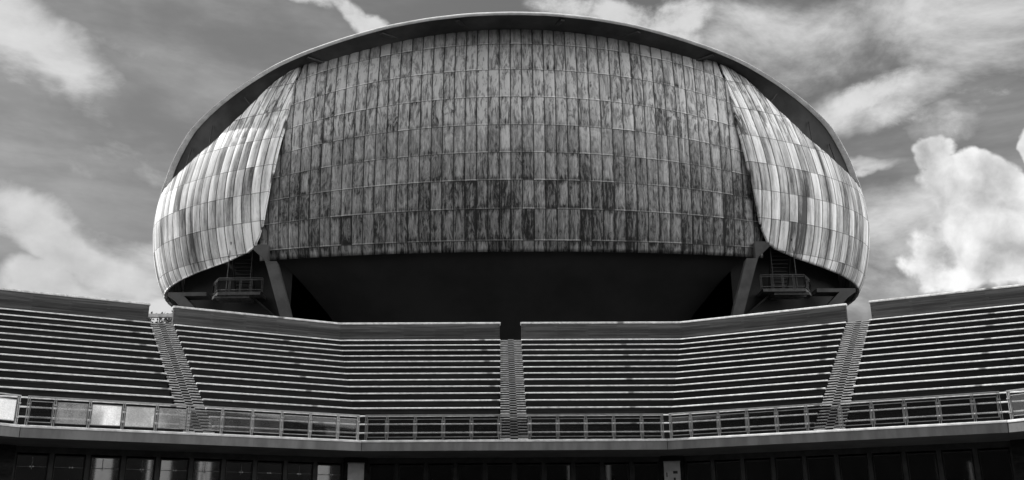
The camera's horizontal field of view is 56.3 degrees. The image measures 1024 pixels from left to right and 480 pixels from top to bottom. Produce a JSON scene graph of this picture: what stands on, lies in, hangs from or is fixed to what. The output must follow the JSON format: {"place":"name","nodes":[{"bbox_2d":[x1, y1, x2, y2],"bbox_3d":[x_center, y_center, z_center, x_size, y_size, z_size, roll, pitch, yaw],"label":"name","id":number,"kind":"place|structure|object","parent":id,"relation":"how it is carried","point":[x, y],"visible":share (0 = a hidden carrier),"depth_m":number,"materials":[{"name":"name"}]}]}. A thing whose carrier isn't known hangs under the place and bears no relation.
{"place":"outdoors","nodes":[
{"label":"outdoors","id":0,"kind":"place"},
{"bbox_2d":[0,0,1023,322],"label":"sky","id":1,"kind":"structure","parent":0,"point":[924,99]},
{"label":"ground","id":2,"kind":"structure","parent":0,"visible":0},
{"bbox_2d":[0,444,15,479],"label":"brick pier","id":3,"kind":"structure","parent":2,"relation":"on","point":[7,454],"depth_m":36.52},
{"bbox_2d":[11,446,344,479],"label":"lobby front","id":4,"kind":"object","parent":2,"relation":"on","point":[44,463],"visible":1,"depth_m":39.47,"materials":[{"name":"metal"}]},
{"bbox_2d":[13,454,48,479],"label":"door leaf","id":5,"kind":"structure","parent":4,"relation":"in","point":[27,467],"depth_m":37.10,"materials":[{"name":"glass"}]},
{"bbox_2d":[51,455,85,479],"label":"door leaf","id":6,"kind":"structure","parent":4,"relation":"in","point":[64,467],"depth_m":37.72,"materials":[{"name":"glass"}]},
{"bbox_2d":[88,456,120,479],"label":"door leaf","id":7,"kind":"structure","parent":4,"relation":"in","point":[101,468],"depth_m":38.32,"materials":[{"name":"glass"}]},
{"bbox_2d":[124,457,155,479],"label":"door leaf","id":8,"kind":"structure","parent":4,"relation":"in","point":[135,468],"depth_m":38.92,"materials":[{"name":"glass"}]},
{"bbox_2d":[159,458,188,479],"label":"door leaf","id":9,"kind":"structure","parent":4,"relation":"in","point":[170,469],"depth_m":39.54,"materials":[{"name":"glass"}]},
{"bbox_2d":[192,460,220,479],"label":"door leaf","id":10,"kind":"structure","parent":4,"relation":"in","point":[202,470],"depth_m":40.14,"materials":[{"name":"glass"}]},
{"bbox_2d":[225,461,252,479],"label":"door leaf","id":11,"kind":"structure","parent":4,"relation":"in","point":[234,470],"depth_m":40.74,"materials":[{"name":"glass"}]},
{"bbox_2d":[256,462,282,479],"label":"door leaf","id":12,"kind":"structure","parent":4,"relation":"in","point":[265,471],"depth_m":41.35,"materials":[{"name":"glass"}]},
{"bbox_2d":[287,463,312,479],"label":"door leaf","id":13,"kind":"structure","parent":4,"relation":"in","point":[294,471],"depth_m":41.96,"materials":[{"name":"glass"}]},
{"bbox_2d":[317,464,341,479],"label":"door leaf","id":14,"kind":"structure","parent":4,"relation":"in","point":[324,472],"depth_m":42.56,"materials":[{"name":"glass"}]},
{"bbox_2d":[0,418,1023,457],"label":"gallery slab","id":15,"kind":"structure","parent":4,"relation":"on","point":[148,440],"depth_m":39.53,"materials":[{"name":"concrete"}]},
{"bbox_2d":[0,392,21,423],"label":"railing","id":16,"kind":"object","parent":15,"relation":"on","point":[9,409],"visible":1,"depth_m":35.16,"materials":[{"name":"metal"}]},
{"bbox_2d":[0,288,182,431],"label":"seating block","id":17,"kind":"structure","parent":15,"relation":"on","point":[64,345],"depth_m":44.87,"materials":[{"name":"stone"}]},
{"bbox_2d":[150,323,214,433],"bbox_3d":[-16.469,6.585,46.723,1.236,7.623,15.176,9,-20,-27],"label":"aisle stair","id":18,"kind":"object","parent":15,"relation":"on","point":[178,376],"visible":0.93,"depth_m":45.10,"materials":[{"name":"stone"}]},
{"bbox_2d":[24,395,359,439],"bbox_3d":[-12.342,7.222,38.535,13.011,1.084,0.130,9,-20,-27],"label":"railing","id":19,"kind":"object","parent":15,"relation":"on","point":[112,415],"visible":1,"depth_m":37.43,"materials":[{"name":"metal"}]},
{"bbox_2d":[172,306,357,439],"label":"seating block","id":20,"kind":"structure","parent":15,"relation":"on","point":[245,360],"depth_m":49.12,"materials":[{"name":"stone"}]},
{"bbox_2d":[339,322,500,439],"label":"seating block","id":21,"kind":"structure","parent":15,"relation":"on","point":[420,368],"depth_m":51.09,"materials":[{"name":"stone"}]},
{"bbox_2d":[364,413,663,439],"bbox_3d":[0.111,8.121,41.619,13.011,1.084,0.130,0,-18,-1],"label":"railing","id":22,"kind":"object","parent":15,"relation":"on","point":[498,433],"visible":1,"depth_m":41.67,"materials":[{"name":"metal"}]},
{"bbox_2d":[500,339,527,438],"bbox_3d":[0.005,7.776,50.809,1.236,7.623,15.163,0,-18,-1],"label":"aisle stair","id":23,"kind":"object","parent":15,"relation":"on","point":[512,395],"visible":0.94,"depth_m":48.86,"materials":[{"name":"stone"}]},
{"bbox_2d":[520,321,680,438],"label":"seating block","id":24,"kind":"structure","parent":15,"relation":"on","point":[599,367],"depth_m":51.20,"materials":[{"name":"stone"}]},
{"bbox_2d":[669,303,847,437],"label":"seating block","id":25,"kind":"structure","parent":15,"relation":"on","point":[776,358],"depth_m":49.38,"materials":[{"name":"stone"}]},
{"bbox_2d":[668,391,1002,437],"bbox_3d":[12.626,7.156,38.818,13.011,1.084,0.130,-9,-20,26],"label":"railing","id":26,"kind":"object","parent":15,"relation":"on","point":[775,415],"visible":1,"depth_m":38.58,"materials":[{"name":"metal"}]},
{"bbox_2d":[814,320,870,430],"bbox_3d":[16.565,6.500,47.105,1.236,7.623,15.159,-9,-20,26],"label":"aisle stair","id":27,"kind":"object","parent":15,"relation":"on","point":[842,381],"visible":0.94,"depth_m":45.48,"materials":[{"name":"stone"}]},
{"bbox_2d":[845,284,1023,428],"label":"seating block","id":28,"kind":"structure","parent":15,"relation":"on","point":[961,342],"depth_m":44.93,"materials":[{"name":"stone"}]},
{"bbox_2d":[1006,388,1023,418],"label":"railing","id":29,"kind":"object","parent":15,"relation":"on","point":[1010,406],"visible":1,"depth_m":35.74,"materials":[{"name":"metal"}]},
{"bbox_2d":[1016,400,1023,418],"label":"seating block","id":30,"kind":"structure","parent":15,"relation":"on","point":[1020,412],"depth_m":36.88,"materials":[{"name":"stone"}]},
{"bbox_2d":[344,457,367,479],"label":"brick pier","id":31,"kind":"structure","parent":2,"relation":"on","point":[347,460],"depth_m":42.90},
{"bbox_2d":[347,463,364,479],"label":"wall panel","id":32,"kind":"structure","parent":31,"relation":"attached to","point":[355,471],"depth_m":42.76,"materials":[{"name":"concrete"}]},
{"bbox_2d":[367,457,660,479],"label":"lobby front","id":33,"kind":"object","parent":2,"relation":"on","point":[573,468],"visible":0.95,"depth_m":43.23,"materials":[{"name":"metal"}]},
{"bbox_2d":[369,465,394,479],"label":"door leaf","id":34,"kind":"structure","parent":33,"relation":"in","point":[376,472],"depth_m":43.15,"materials":[{"name":"metal"}]},
{"bbox_2d":[399,464,423,479],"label":"door leaf","id":35,"kind":"structure","parent":33,"relation":"in","point":[406,472],"depth_m":43.16,"materials":[{"name":"metal"}]},
{"bbox_2d":[428,464,452,479],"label":"door leaf","id":36,"kind":"structure","parent":33,"relation":"in","point":[435,472],"depth_m":43.17,"materials":[{"name":"metal"}]},
{"bbox_2d":[458,464,482,479],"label":"door leaf","id":37,"kind":"structure","parent":33,"relation":"in","point":[465,472],"depth_m":43.18,"materials":[{"name":"glass"}]},
{"bbox_2d":[487,464,511,479],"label":"door leaf","id":38,"kind":"structure","parent":33,"relation":"in","point":[494,472],"depth_m":43.19,"materials":[{"name":"glass"}]},
{"bbox_2d":[516,464,540,479],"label":"door leaf","id":39,"kind":"structure","parent":33,"relation":"in","point":[523,472],"depth_m":43.21,"materials":[{"name":"glass"}]},
{"bbox_2d":[546,464,570,479],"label":"door leaf","id":40,"kind":"structure","parent":33,"relation":"in","point":[553,471],"depth_m":43.22,"materials":[{"name":"glass"}]},
{"bbox_2d":[575,464,599,479],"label":"door leaf","id":41,"kind":"structure","parent":33,"relation":"in","point":[582,471],"depth_m":43.24,"materials":[{"name":"glass"}]},
{"bbox_2d":[604,463,629,479],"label":"door leaf","id":42,"kind":"structure","parent":33,"relation":"in","point":[611,471],"depth_m":43.25,"materials":[{"name":"glass"}]},
{"bbox_2d":[633,463,658,479],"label":"door leaf","id":43,"kind":"structure","parent":33,"relation":"in","point":[641,471],"depth_m":43.26,"materials":[{"name":"metal"}]},
{"bbox_2d":[660,455,683,479],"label":"brick pier","id":44,"kind":"structure","parent":2,"relation":"on","point":[672,458],"depth_m":43.05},
{"bbox_2d":[663,461,680,479],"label":"notice board","id":45,"kind":"object","parent":44,"relation":"attached to","point":[671,470],"visible":1,"depth_m":42.91,"materials":[{"name":"paper"}]},
{"bbox_2d":[683,441,1015,479],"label":"lobby front","id":46,"kind":"object","parent":2,"relation":"on","point":[977,461],"visible":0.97,"depth_m":39.73,"materials":[{"name":"metal"}]},
{"bbox_2d":[686,462,711,479],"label":"door leaf","id":47,"kind":"structure","parent":46,"relation":"in","point":[695,471],"depth_m":42.74,"materials":[{"name":"glass"}]},
{"bbox_2d":[715,460,740,479],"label":"door leaf","id":48,"kind":"structure","parent":46,"relation":"in","point":[728,470],"depth_m":42.17,"materials":[{"name":"metal"}]},
{"bbox_2d":[745,459,771,479],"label":"door leaf","id":49,"kind":"structure","parent":46,"relation":"in","point":[755,469],"depth_m":41.59,"materials":[{"name":"metal"}]},
{"bbox_2d":[775,458,803,479],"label":"door leaf","id":50,"kind":"structure","parent":46,"relation":"in","point":[786,469],"depth_m":41.00,"materials":[{"name":"metal"}]},
{"bbox_2d":[806,456,835,479],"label":"door leaf","id":51,"kind":"structure","parent":46,"relation":"in","point":[820,468],"depth_m":40.41,"materials":[{"name":"glass"}]},
{"bbox_2d":[839,455,869,479],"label":"door leaf","id":52,"kind":"structure","parent":46,"relation":"in","point":[851,467],"depth_m":39.84,"materials":[{"name":"glass"}]},
{"bbox_2d":[872,453,903,479],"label":"door leaf","id":53,"kind":"structure","parent":46,"relation":"in","point":[886,467],"depth_m":39.26,"materials":[{"name":"metal"}]},
{"bbox_2d":[906,452,939,479],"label":"door leaf","id":54,"kind":"structure","parent":46,"relation":"in","point":[921,466],"depth_m":38.67,"materials":[{"name":"glass"}]},
{"bbox_2d":[941,450,976,479],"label":"door leaf","id":55,"kind":"structure","parent":46,"relation":"in","point":[959,465],"depth_m":38.09,"materials":[{"name":"glass"}]},
{"bbox_2d":[977,449,1013,479],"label":"door leaf","id":56,"kind":"structure","parent":46,"relation":"in","point":[994,464],"depth_m":37.50,"materials":[{"name":"glass"}]},
{"bbox_2d":[1010,439,1023,479],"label":"brick pier","id":57,"kind":"structure","parent":2,"relation":"on","point":[1017,447],"depth_m":36.98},
{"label":"upper plaza","id":58,"kind":"structure","parent":0,"visible":0},
{"bbox_2d":[148,311,172,322],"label":"tree","id":59,"kind":"object","parent":58,"relation":"on","point":[161,319],"visible":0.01,"depth_m":99.98,"materials":[{"name":"plant"}]},
{"bbox_2d":[148,313,172,324],"bbox_3d":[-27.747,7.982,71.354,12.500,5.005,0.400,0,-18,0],"label":"terrace parapet","id":60,"kind":"structure","parent":58,"relation":"on","point":[159,316],"depth_m":71.88,"materials":[{"name":"concrete"}]},
{"bbox_2d":[153,12,869,340],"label":"concert hall","id":61,"kind":"structure","parent":58,"relation":"on","point":[510,171],"depth_m":75.40,"materials":[{"name":"metal"}]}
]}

